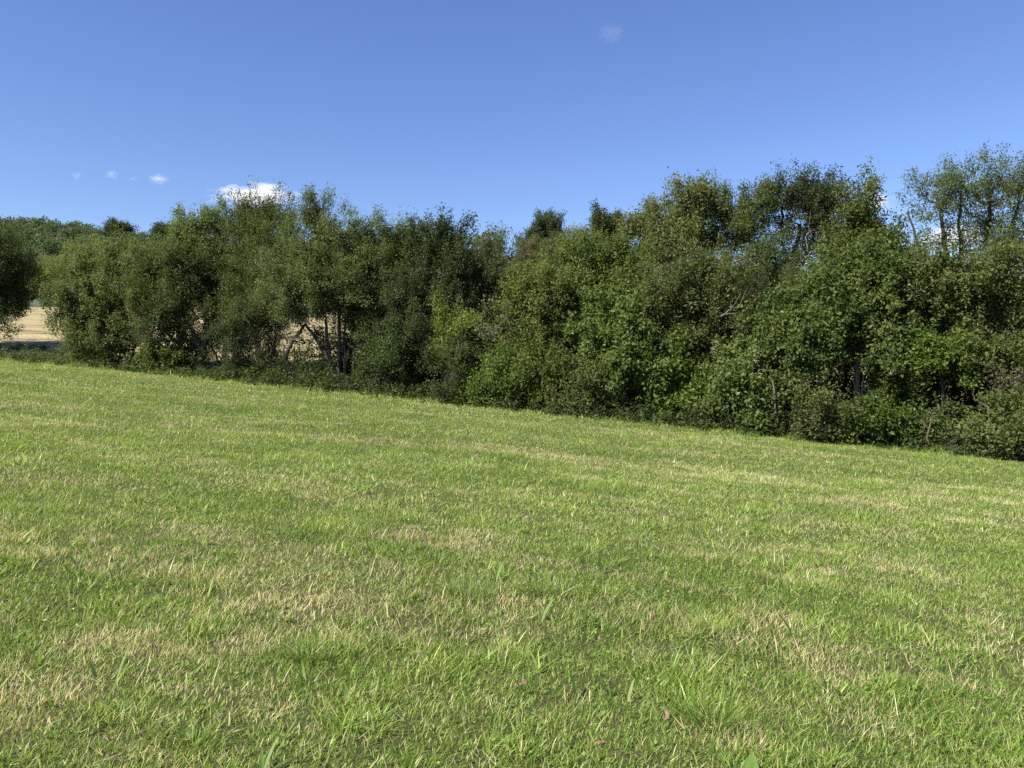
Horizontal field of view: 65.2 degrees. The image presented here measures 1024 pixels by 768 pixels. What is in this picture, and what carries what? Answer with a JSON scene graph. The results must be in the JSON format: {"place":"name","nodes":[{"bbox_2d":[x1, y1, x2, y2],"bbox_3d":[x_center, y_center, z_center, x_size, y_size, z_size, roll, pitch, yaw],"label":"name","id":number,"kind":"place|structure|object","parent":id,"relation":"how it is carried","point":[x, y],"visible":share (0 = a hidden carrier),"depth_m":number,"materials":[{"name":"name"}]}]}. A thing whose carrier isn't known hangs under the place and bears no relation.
{"place":"outdoors","nodes":[
{"label":"outdoors","id":0,"kind":"place"},
{"bbox_2d":[6,229,805,315],"bbox_3d":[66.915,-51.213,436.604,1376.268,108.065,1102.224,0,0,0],"label":"hills","id":1,"kind":"structure","parent":0,"point":[58,253],"depth_m":442.73,"materials":[{"name":"green plant"}]},
{"bbox_2d":[99,215,124,236],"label":"tree","id":2,"kind":"object","parent":1,"relation":"on","point":[111,224],"visible":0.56,"depth_m":539.79,"materials":[{"name":"green plant"}]},
{"bbox_2d":[109,219,140,237],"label":"tree","id":3,"kind":"object","parent":1,"relation":"on","point":[126,227],"visible":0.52,"depth_m":543.91,"materials":[{"name":"green plant"}]},
{"bbox_2d":[144,218,169,242],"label":"tree","id":4,"kind":"object","parent":1,"relation":"on","point":[160,224],"visible":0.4,"depth_m":541.76,"materials":[{"name":"green plant"}]},
{"bbox_2d":[161,218,177,236],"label":"tree","id":5,"kind":"object","parent":1,"relation":"on","point":[166,232],"visible":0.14,"depth_m":537.28,"materials":[{"name":"green plant"}]},
{"bbox_2d":[0,215,506,299],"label":"woodland","id":6,"kind":"object","parent":1,"relation":"on","point":[69,230],"visible":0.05,"depth_m":485.15,"materials":[{"name":"green plant"}]},
{"bbox_2d":[514,236,561,274],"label":"shrub","id":7,"kind":"object","parent":1,"relation":"on","point":[529,251],"visible":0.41,"depth_m":118.83,"materials":[{"name":"green plant"}]},
{"bbox_2d":[512,207,567,257],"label":"tree","id":8,"kind":"object","parent":1,"relation":"on","point":[544,224],"visible":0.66,"depth_m":148.84,"materials":[{"name":"green plant"}]},
{"bbox_2d":[514,225,565,255],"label":"shrub","id":9,"kind":"object","parent":1,"relation":"on","point":[542,241],"visible":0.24,"depth_m":138.25,"materials":[{"name":"green plant"}]},
{"bbox_2d":[562,219,602,242],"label":"shrub","id":10,"kind":"object","parent":1,"relation":"on","point":[574,230],"visible":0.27,"depth_m":138.61,"materials":[{"name":"green plant"}]},
{"bbox_2d":[586,198,625,267],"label":"tree","id":11,"kind":"object","parent":1,"relation":"on","point":[601,219],"visible":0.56,"depth_m":138.08,"materials":[{"name":"green plant"}]},
{"bbox_2d":[0,307,1022,452],"bbox_3d":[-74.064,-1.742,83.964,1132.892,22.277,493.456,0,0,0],"label":"hay field","id":12,"kind":"structure","parent":0,"point":[33,332],"depth_m":49.15,"materials":[{"name":"beige plant"}]},
{"bbox_2d":[0,215,46,341],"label":"tree","id":13,"kind":"object","parent":12,"relation":"on","point":[13,267],"visible":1,"depth_m":40.91,"materials":[{"name":"green plant"}]},
{"bbox_2d":[14,257,59,303],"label":"tree","id":14,"kind":"object","parent":12,"relation":"on","point":[37,279],"visible":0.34,"depth_m":101.95,"materials":[{"name":"green plant"}]},
{"bbox_2d":[24,298,55,306],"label":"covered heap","id":15,"kind":"object","parent":12,"relation":"on","point":[34,303],"visible":0.21,"depth_m":92.97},
{"bbox_2d":[37,230,138,287],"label":"willow","id":16,"kind":"object","parent":12,"relation":"on","point":[58,270],"visible":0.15,"depth_m":44.62,"materials":[{"name":"green plant"}]},
{"bbox_2d":[121,315,212,371],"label":"bush","id":17,"kind":"object","parent":12,"relation":"on","point":[165,356],"visible":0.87,"depth_m":33.33,"materials":[{"name":"green plant"}]},
{"bbox_2d":[102,222,233,372],"bbox_3d":[-14.507,-3.554,33.838,4.837,6.973,3.898,0,0,18],"label":"willow","id":18,"kind":"object","parent":12,"relation":"on","point":[172,287],"visible":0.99,"depth_m":33.24,"materials":[{"name":"green plant"}]},
{"bbox_2d":[146,318,220,360],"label":"bush","id":19,"kind":"object","parent":12,"relation":"on","point":[201,340],"visible":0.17,"depth_m":36.25,"materials":[{"name":"green plant"}]},
{"bbox_2d":[164,194,255,366],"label":"willow","id":20,"kind":"object","parent":12,"relation":"on","point":[208,220],"visible":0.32,"depth_m":34.65,"materials":[{"name":"green plant"}]},
{"bbox_2d":[190,322,242,371],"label":"bush","id":21,"kind":"object","parent":12,"relation":"on","point":[214,354],"visible":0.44,"depth_m":34.24,"materials":[{"name":"green plant"}]},
{"bbox_2d":[202,175,306,361],"bbox_3d":[-10.274,-4.366,33.298,5.436,8.740,3.856,0,0,22],"label":"willow","id":22,"kind":"object","parent":12,"relation":"on","point":[258,225],"visible":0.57,"depth_m":33.03,"materials":[{"name":"green plant"}]},
{"bbox_2d":[245,269,324,373],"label":"willow","id":23,"kind":"object","parent":12,"relation":"on","point":[270,297],"visible":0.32,"depth_m":31.74,"materials":[{"name":"green plant"}]},
{"bbox_2d":[253,343,336,385],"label":"bush","id":24,"kind":"object","parent":12,"relation":"on","point":[320,366],"visible":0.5,"depth_m":31.16,"materials":[{"name":"green plant"}]},
{"bbox_2d":[248,180,390,389],"bbox_3d":[-7.007,-3.711,30.876,5.774,8.201,4.248,0,0,14],"label":"willow","id":25,"kind":"object","parent":12,"relation":"on","point":[319,251],"visible":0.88,"depth_m":30.41,"materials":[{"name":"green plant"}]},
{"bbox_2d":[279,311,375,378],"bbox_3d":[-7.553,-1.591,33.739,4.712,3.397,3.302,0,0,14],"label":"bush","id":26,"kind":"object","parent":12,"relation":"on","point":[332,340],"visible":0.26,"depth_m":33.80,"materials":[{"name":"green plant"}]},
{"bbox_2d":[324,321,391,382],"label":"hazel","id":27,"kind":"object","parent":12,"relation":"on","point":[347,346],"visible":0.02,"depth_m":32.94,"materials":[{"name":"green plant"}]},
{"bbox_2d":[332,201,432,384],"bbox_3d":[-4.783,-3.155,30.749,4.609,7.335,3.526,0,0,-42],"label":"willow","id":28,"kind":"object","parent":12,"relation":"on","point":[394,241],"visible":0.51,"depth_m":30.27,"materials":[{"name":"green plant"}]},
{"bbox_2d":[422,307,518,388],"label":"hazel","id":29,"kind":"object","parent":12,"relation":"on","point":[503,331],"visible":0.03,"depth_m":31.33,"materials":[{"name":"green plant"}]},
{"bbox_2d":[466,294,516,371],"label":"dead shrub","id":30,"kind":"object","parent":12,"relation":"on","point":[481,327],"visible":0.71,"depth_m":26.96,"materials":[{"name":"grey plant"}]},
{"bbox_2d":[484,246,575,367],"bbox_3d":[0.697,-1.846,27.791,3.818,5.656,2.649,0,0,44],"label":"olive bush","id":31,"kind":"object","parent":12,"relation":"on","point":[535,295],"visible":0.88,"depth_m":27.39,"materials":[{"name":"green plant"}]},
{"bbox_2d":[503,322,576,410],"bbox_3d":[0.699,-0.535,26.566,2.220,3.173,3.249,0,0,-42],"label":"bush","id":32,"kind":"object","parent":12,"relation":"on","point":[536,365],"visible":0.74,"depth_m":26.06,"materials":[{"name":"green plant"}]},
{"bbox_2d":[512,317,597,394],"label":"hazel","id":33,"kind":"object","parent":12,"relation":"on","point":[573,352],"visible":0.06,"depth_m":29.36,"materials":[{"name":"green plant"}]},
{"bbox_2d":[539,349,636,415],"bbox_3d":[2.449,0.009,25.653,3.125,2.354,2.146,0,0,-18],"label":"bush","id":34,"kind":"object","parent":12,"relation":"on","point":[581,394],"visible":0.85,"depth_m":25.34,"materials":[{"name":"green plant"}]},
{"bbox_2d":[546,276,677,415],"bbox_3d":[3.233,-1.127,26.212,4.787,4.710,2.950,0,0,32],"label":"hazel","id":35,"kind":"object","parent":12,"relation":"on","point":[617,330],"visible":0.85,"depth_m":25.44,"materials":[{"name":"green plant"}]},
{"bbox_2d":[628,322,722,422],"bbox_3d":[5.480,-0.208,25.450,3.685,3.491,2.704,0,0,0],"label":"hazel","id":36,"kind":"object","parent":12,"relation":"on","point":[691,376],"visible":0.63,"depth_m":25.00,"materials":[{"name":"green plant"}]},
{"bbox_2d":[623,233,763,374],"bbox_3d":[5.985,-1.763,26.331,4.640,6.506,3.496,0,0,0],"label":"oak","id":37,"kind":"object","parent":12,"relation":"on","point":[690,292],"visible":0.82,"depth_m":25.73,"materials":[{"name":"green plant"}]},
{"bbox_2d":[685,268,721,375],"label":"hazel","id":38,"kind":"object","parent":12,"relation":"on","point":[712,356],"depth_m":30.30,"materials":[{"name":"green plant"}]},
{"bbox_2d":[685,369,759,429],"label":"bush","id":39,"kind":"object","parent":12,"relation":"on","point":[706,413],"visible":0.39,"depth_m":23.92,"materials":[{"name":"green plant"}]},
{"bbox_2d":[688,253,787,375],"bbox_3d":[7.715,-1.598,28.855,4.702,6.430,3.129,0,0,0],"label":"hazel","id":40,"kind":"object","parent":12,"relation":"on","point":[755,291],"visible":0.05,"depth_m":28.28,"materials":[{"name":"green plant"}]},
{"bbox_2d":[698,166,808,297],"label":"oak","id":41,"kind":"object","parent":12,"relation":"on","point":[742,219],"visible":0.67,"depth_m":30.00,"materials":[{"name":"green plant"}]},
{"bbox_2d":[752,360,778,434],"bbox_3d":[7.388,0.463,23.361,0.788,2.324,0.158,0,0,0],"label":"dead pole","id":42,"kind":"object","parent":12,"relation":"on","point":[774,392],"visible":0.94,"depth_m":23.31,"materials":[{"name":"grey wood"}]},
{"bbox_2d":[716,257,833,406],"bbox_3d":[9.579,-1.540,29.135,4.635,6.245,3.546,0,0,-37],"label":"hazel","id":43,"kind":"object","parent":12,"relation":"on","point":[767,307],"visible":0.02,"depth_m":28.61,"materials":[{"name":"green plant"}]},
{"bbox_2d":[746,153,855,282],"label":"oak","id":44,"kind":"object","parent":12,"relation":"on","point":[815,202],"visible":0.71,"depth_m":29.90,"materials":[{"name":"green plant"}]},
{"bbox_2d":[761,262,851,413],"bbox_3d":[10.196,-1.316,27.602,4.144,5.631,4.558,0,0,0],"label":"hazel","id":45,"kind":"object","parent":12,"relation":"on","point":[835,379],"visible":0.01,"depth_m":27.18,"materials":[{"name":"green plant"}]},
{"bbox_2d":[816,353,876,404],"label":"hazel","id":46,"kind":"object","parent":12,"relation":"on","point":[849,386],"visible":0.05,"depth_m":28.38,"materials":[{"name":"green plant"}]},
{"bbox_2d":[861,328,940,443],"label":"hazel","id":47,"kind":"object","parent":12,"relation":"on","point":[901,389],"visible":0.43,"depth_m":23.08,"materials":[{"name":"green plant"}]},
{"bbox_2d":[860,340,977,432],"bbox_3d":[13.204,-1.226,26.199,3.724,6.066,3.979,0,0,37],"label":"hazel","id":48,"kind":"object","parent":12,"relation":"on","point":[924,386],"visible":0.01,"depth_m":26.02,"materials":[{"name":"green plant"}]},
{"bbox_2d":[919,417,931,448],"bbox_3d":[11.236,1.428,21.782,0.318,1.052,0.239,0,0,-23],"label":"dead pole","id":49,"kind":"object","parent":12,"relation":"on","point":[928,430],"visible":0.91,"depth_m":21.74,"materials":[{"name":"grey wood"}]},
{"bbox_2d":[893,319,1000,447],"bbox_3d":[12.190,0.071,22.482,2.510,3.912,2.243,0,0,-16],"label":"hazel","id":50,"kind":"object","parent":12,"relation":"on","point":[945,352],"visible":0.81,"depth_m":22.01,"materials":[{"name":"green plant"}]},
{"bbox_2d":[917,368,981,414],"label":"hazel","id":51,"kind":"object","parent":12,"relation":"on","point":[938,383],"visible":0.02,"depth_m":25.96,"materials":[{"name":"green plant"}]},
{"bbox_2d":[888,216,1023,414],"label":"oak","id":52,"kind":"object","parent":12,"relation":"on","point":[975,297],"visible":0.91,"depth_m":22.39,"materials":[{"name":"green plant"}]},
{"bbox_2d":[928,261,1023,421],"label":"hazel","id":53,"kind":"object","parent":12,"relation":"on","point":[963,397],"visible":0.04,"depth_m":25.27,"materials":[{"name":"green plant"}]},
{"bbox_2d":[961,352,1023,411],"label":"hazel","id":54,"kind":"object","parent":12,"relation":"on","point":[1016,382],"visible":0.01,"depth_m":25.10,"materials":[{"name":"green plant"}]},
{"bbox_2d":[972,358,1023,405],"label":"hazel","id":55,"kind":"object","parent":12,"relation":"on","point":[1011,384],"visible":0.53,"depth_m":21.59,"materials":[{"name":"green plant"}]},
{"bbox_2d":[0,354,1023,767],"bbox_3d":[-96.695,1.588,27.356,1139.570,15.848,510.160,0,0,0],"label":"meadow","id":56,"kind":"structure","parent":0,"point":[310,709],"depth_m":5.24,"materials":[{"name":"green plant"}]},
{"bbox_2d":[0,513,89,539],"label":"grass tuft","id":57,"kind":"object","parent":56,"relation":"on","point":[49,525],"visible":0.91,"depth_m":6.22,"materials":[{"name":"green plant"}]},
{"bbox_2d":[69,552,85,568],"bbox_3d":[-2.937,1.191,5.372,0.113,0.111,0.104,0,0,0],"label":"plantain","id":58,"kind":"object","parent":56,"relation":"on","point":[73,560],"visible":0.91,"depth_m":5.36,"materials":[{"name":"green plant"}]},
{"bbox_2d":[88,659,96,678],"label":"plantain","id":59,"kind":"object","parent":56,"relation":"on","point":[93,669],"visible":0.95,"depth_m":3.69,"materials":[{"name":"green plant"}]},
{"bbox_2d":[34,225,165,365],"bbox_3d":[-17.418,-3.755,34.826,6.107,6.800,4.532,0,0,22],"label":"sallow","id":60,"kind":"object","parent":56,"relation":"on","point":[95,327],"visible":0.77,"depth_m":34.10,"materials":[{"name":"green plant"}]},
{"bbox_2d":[116,648,128,682],"bbox_3d":[-1.788,1.296,3.671,0.012,0.154,0.091,0,0,15],"label":"plantain","id":61,"kind":"object","parent":56,"relation":"on","point":[120,667],"visible":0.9,"depth_m":3.66,"materials":[{"name":"green plant"}]},
{"bbox_2d":[134,543,155,563],"bbox_3d":[-2.587,1.190,5.596,0.158,0.144,0.106,0,0,0],"label":"plantain","id":62,"kind":"object","parent":56,"relation":"on","point":[136,553],"visible":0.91,"depth_m":5.59,"materials":[{"name":"green plant"}]},
{"bbox_2d":[142,714,249,762],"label":"grass tuft","id":63,"kind":"object","parent":56,"relation":"on","point":[194,732],"visible":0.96,"depth_m":3.15,"materials":[{"name":"green plant"}]},
{"bbox_2d":[199,289,299,380],"bbox_3d":[-10.214,-1.751,32.022,4.279,3.945,2.547,0,0,-31],"label":"bush","id":64,"kind":"object","parent":56,"relation":"on","point":[231,330],"visible":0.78,"depth_m":31.54,"materials":[{"name":"green plant"}]},
{"bbox_2d":[260,736,293,767],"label":"plantain","id":65,"kind":"object","parent":56,"relation":"on","point":[262,765],"visible":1,"depth_m":2.99,"materials":[{"name":"green plant"}]},
{"bbox_2d":[260,632,354,666],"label":"grass tuft","id":66,"kind":"object","parent":56,"relation":"on","point":[310,652],"visible":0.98,"depth_m":4.08,"materials":[{"name":"green plant"}]},
{"bbox_2d":[316,705,383,738],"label":"grass tuft","id":67,"kind":"object","parent":56,"relation":"on","point":[340,723],"visible":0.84,"depth_m":3.36,"materials":[{"name":"green plant"}]},
{"bbox_2d":[311,696,397,739],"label":"grass tuft","id":68,"kind":"object","parent":56,"relation":"on","point":[347,717],"visible":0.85,"depth_m":3.42,"materials":[{"name":"green plant"}]},
{"bbox_2d":[348,296,452,397],"bbox_3d":[-3.766,-1.192,29.006,4.416,3.928,3.728,0,0,0],"label":"holly","id":69,"kind":"object","parent":56,"relation":"on","point":[395,358],"visible":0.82,"depth_m":28.39,"materials":[{"name":"green plant"}]},
{"bbox_2d":[381,202,486,375],"bbox_3d":[-2.823,-3.030,30.209,4.049,7.465,3.996,0,0,0],"label":"willow","id":70,"kind":"object","parent":56,"relation":"on","point":[442,259],"visible":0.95,"depth_m":29.28,"materials":[{"name":"green plant"}]},
{"bbox_2d":[423,281,488,369],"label":"bush","id":71,"kind":"object","parent":56,"relation":"on","point":[453,324],"visible":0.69,"depth_m":27.43,"materials":[{"name":"green plant"}]},
{"bbox_2d":[418,319,494,401],"bbox_3d":[-1.830,-0.684,27.841,2.898,3.001,3.478,0,0,0],"label":"bramble bush","id":72,"kind":"object","parent":56,"relation":"on","point":[457,351],"visible":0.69,"depth_m":26.92,"materials":[{"name":"green plant"}]},
{"bbox_2d":[425,572,502,605],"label":"grass tuft","id":73,"kind":"object","parent":56,"relation":"on","point":[464,590],"visible":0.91,"depth_m":5.29,"materials":[{"name":"green plant"}]},
{"bbox_2d":[437,333,534,409],"bbox_3d":[-0.498,-0.372,26.681,2.691,2.777,3.086,0,0,-42],"label":"sallow","id":74,"kind":"object","parent":56,"relation":"on","point":[494,383],"visible":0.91,"depth_m":26.37,"materials":[{"name":"green plant"}]},
{"bbox_2d":[456,221,522,347],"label":"willow","id":75,"kind":"object","parent":56,"relation":"on","point":[491,252],"visible":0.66,"depth_m":29.51,"materials":[{"name":"green plant"}]},
{"bbox_2d":[482,561,505,580],"bbox_3d":[-0.113,1.356,5.794,0.215,0.134,0.105,0,0,0],"label":"plantain","id":76,"kind":"object","parent":56,"relation":"on","point":[498,573],"visible":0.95,"depth_m":5.78,"materials":[{"name":"green plant"}]},
{"bbox_2d":[0,342,1019,458],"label":"undergrowth","id":77,"kind":"object","parent":56,"relation":"on","point":[417,390],"visible":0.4,"depth_m":27.81,"materials":[{"name":"green plant"}]},
{"bbox_2d":[514,680,526,686],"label":"dead leaf","id":78,"kind":"object","parent":56,"relation":"on","point":[522,682],"visible":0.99,"depth_m":3.89,"materials":[{"name":"brown plant"}]},
{"bbox_2d":[494,571,575,599],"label":"grass tuft","id":79,"kind":"object","parent":56,"relation":"on","point":[540,591],"visible":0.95,"depth_m":5.50,"materials":[{"name":"green plant"}]},
{"bbox_2d":[539,599,553,620],"bbox_3d":[0.209,1.414,5.005,0.062,0.128,0.140,0,0,44],"label":"plantain","id":80,"kind":"object","parent":56,"relation":"on","point":[546,609],"visible":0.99,"depth_m":4.98,"materials":[{"name":"green plant"}]},
{"bbox_2d":[569,669,581,698],"bbox_3d":[0.300,1.459,3.878,0.071,0.135,0.058,0,0,23],"label":"plantain","id":81,"kind":"object","parent":56,"relation":"on","point":[573,684],"visible":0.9,"depth_m":3.87,"materials":[{"name":"green plant"}]},
{"bbox_2d":[529,222,665,344],"bbox_3d":[3.101,-2.334,28.397,5.205,6.900,3.414,0,0,0],"label":"sallow","id":82,"kind":"object","parent":56,"relation":"on","point":[594,255],"visible":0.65,"depth_m":27.95,"materials":[{"name":"green plant"}]},
{"bbox_2d":[595,677,610,698],"bbox_3d":[0.446,1.489,3.903,0.065,0.098,0.078,0,0,-12],"label":"plantain","id":83,"kind":"object","parent":56,"relation":"on","point":[603,686],"visible":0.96,"depth_m":3.90,"materials":[{"name":"green plant"}]},
{"bbox_2d":[599,550,607,573],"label":"plantain","id":84,"kind":"object","parent":56,"relation":"on","point":[600,563],"visible":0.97,"depth_m":6.16,"materials":[{"name":"green plant"}]},
{"bbox_2d":[627,678,634,703],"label":"plantain","id":85,"kind":"object","parent":56,"relation":"on","point":[630,690],"visible":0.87,"depth_m":3.86,"materials":[{"name":"green plant"}]},
{"bbox_2d":[663,708,668,719],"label":"dead leaf","id":86,"kind":"object","parent":56,"relation":"on","point":[666,716],"visible":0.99,"depth_m":3.66,"materials":[{"name":"beige plant"}]},
{"bbox_2d":[611,166,738,274],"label":"oak","id":87,"kind":"object","parent":56,"relation":"on","point":[697,207],"visible":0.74,"depth_m":29.84,"materials":[{"name":"green plant"}]},
{"bbox_2d":[668,607,740,634],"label":"grass tuft","id":88,"kind":"object","parent":56,"relation":"on","point":[714,625],"visible":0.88,"depth_m":5.03,"materials":[{"name":"green plant"}]},
{"bbox_2d":[660,687,769,744],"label":"grass tuft","id":89,"kind":"object","parent":56,"relation":"on","point":[693,713],"visible":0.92,"depth_m":3.66,"materials":[{"name":"green plant"}]},
{"bbox_2d":[691,310,807,434],"bbox_3d":[7.293,-0.368,24.281,2.900,3.981,3.522,0,0,33],"label":"hazel","id":90,"kind":"object","parent":56,"relation":"on","point":[756,395],"visible":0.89,"depth_m":23.61,"materials":[{"name":"green plant"}]},
{"bbox_2d":[742,755,758,767],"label":"dock plant","id":91,"kind":"object","parent":56,"relation":"on","point":[747,763],"visible":1,"depth_m":3.23,"materials":[{"name":"green plant"}]},
{"bbox_2d":[778,613,792,633],"bbox_3d":[1.750,1.536,5.138,0.109,0.132,0.062,0,0,25],"label":"plantain","id":92,"kind":"object","parent":56,"relation":"on","point":[786,623],"visible":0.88,"depth_m":5.13,"materials":[{"name":"green plant"}]},
{"bbox_2d":[772,734,863,767],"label":"grass tuft","id":93,"kind":"object","parent":56,"relation":"on","point":[828,763],"visible":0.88,"depth_m":3.39,"materials":[{"name":"green plant"}]},
{"bbox_2d":[781,368,871,442],"bbox_3d":[8.892,0.678,22.497,2.726,2.241,2.379,0,0,0],"label":"sallow","id":94,"kind":"object","parent":56,"relation":"on","point":[817,421],"visible":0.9,"depth_m":22.12,"materials":[{"name":"green plant"}]},
{"bbox_2d":[734,223,951,397],"bbox_3d":[10.130,-1.430,23.959,6.596,6.644,4.153,0,0,0],"label":"oak","id":95,"kind":"object","parent":56,"relation":"on","point":[860,308],"visible":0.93,"depth_m":23.20,"materials":[{"name":"green plant"}]},
{"bbox_2d":[819,389,914,444],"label":"bramble bush","id":96,"kind":"object","parent":56,"relation":"on","point":[879,419],"visible":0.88,"depth_m":21.93,"materials":[{"name":"green plant"}]},
{"bbox_2d":[796,154,940,405],"bbox_3d":[12.158,-3.090,27.413,3.564,9.093,3.850,0,0,-38],"label":"oak","id":97,"kind":"object","parent":56,"relation":"on","point":[858,214],"visible":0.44,"depth_m":26.77,"materials":[{"name":"green plant"}]},
{"bbox_2d":[874,390,939,447],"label":"bramble bush","id":98,"kind":"object","parent":56,"relation":"on","point":[909,429],"visible":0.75,"depth_m":22.00,"materials":[{"name":"green plant"}]},
{"bbox_2d":[903,387,1004,457],"bbox_3d":[11.888,1.043,21.760,2.314,1.952,2.566,0,0,0],"label":"bush","id":99,"kind":"object","parent":56,"relation":"on","point":[943,422],"visible":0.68,"depth_m":21.80,"materials":[{"name":"green plant"}]},
{"bbox_2d":[895,141,1023,398],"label":"alder","id":100,"kind":"object","parent":56,"relation":"on","point":[954,182],"visible":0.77,"depth_m":28.78,"materials":[{"name":"green plant"}]},
{"bbox_2d":[953,381,1022,455],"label":"bush","id":101,"kind":"object","parent":56,"relation":"on","point":[990,402],"visible":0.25,"depth_m":21.32,"materials":[{"name":"green plant"}]},
{"bbox_2d":[972,383,1005,444],"bbox_3d":[12.640,1.001,21.186,0.760,2.118,0.530,0,0,37],"label":"dead pole","id":102,"kind":"object","parent":56,"relation":"on","point":[986,406],"visible":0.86,"depth_m":21.19,"materials":[{"name":"grey wood"}]},
{"bbox_2d":[964,376,1023,461],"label":"bush","id":103,"kind":"object","parent":56,"relation":"on","point":[1013,434],"visible":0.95,"depth_m":20.36,"materials":[{"name":"green plant"}]},
{"bbox_2d":[0,0,1023,274],"label":"sky","id":104,"kind":"structure","parent":0,"point":[131,110],"materials":[{"name":"blue"}]}
]}

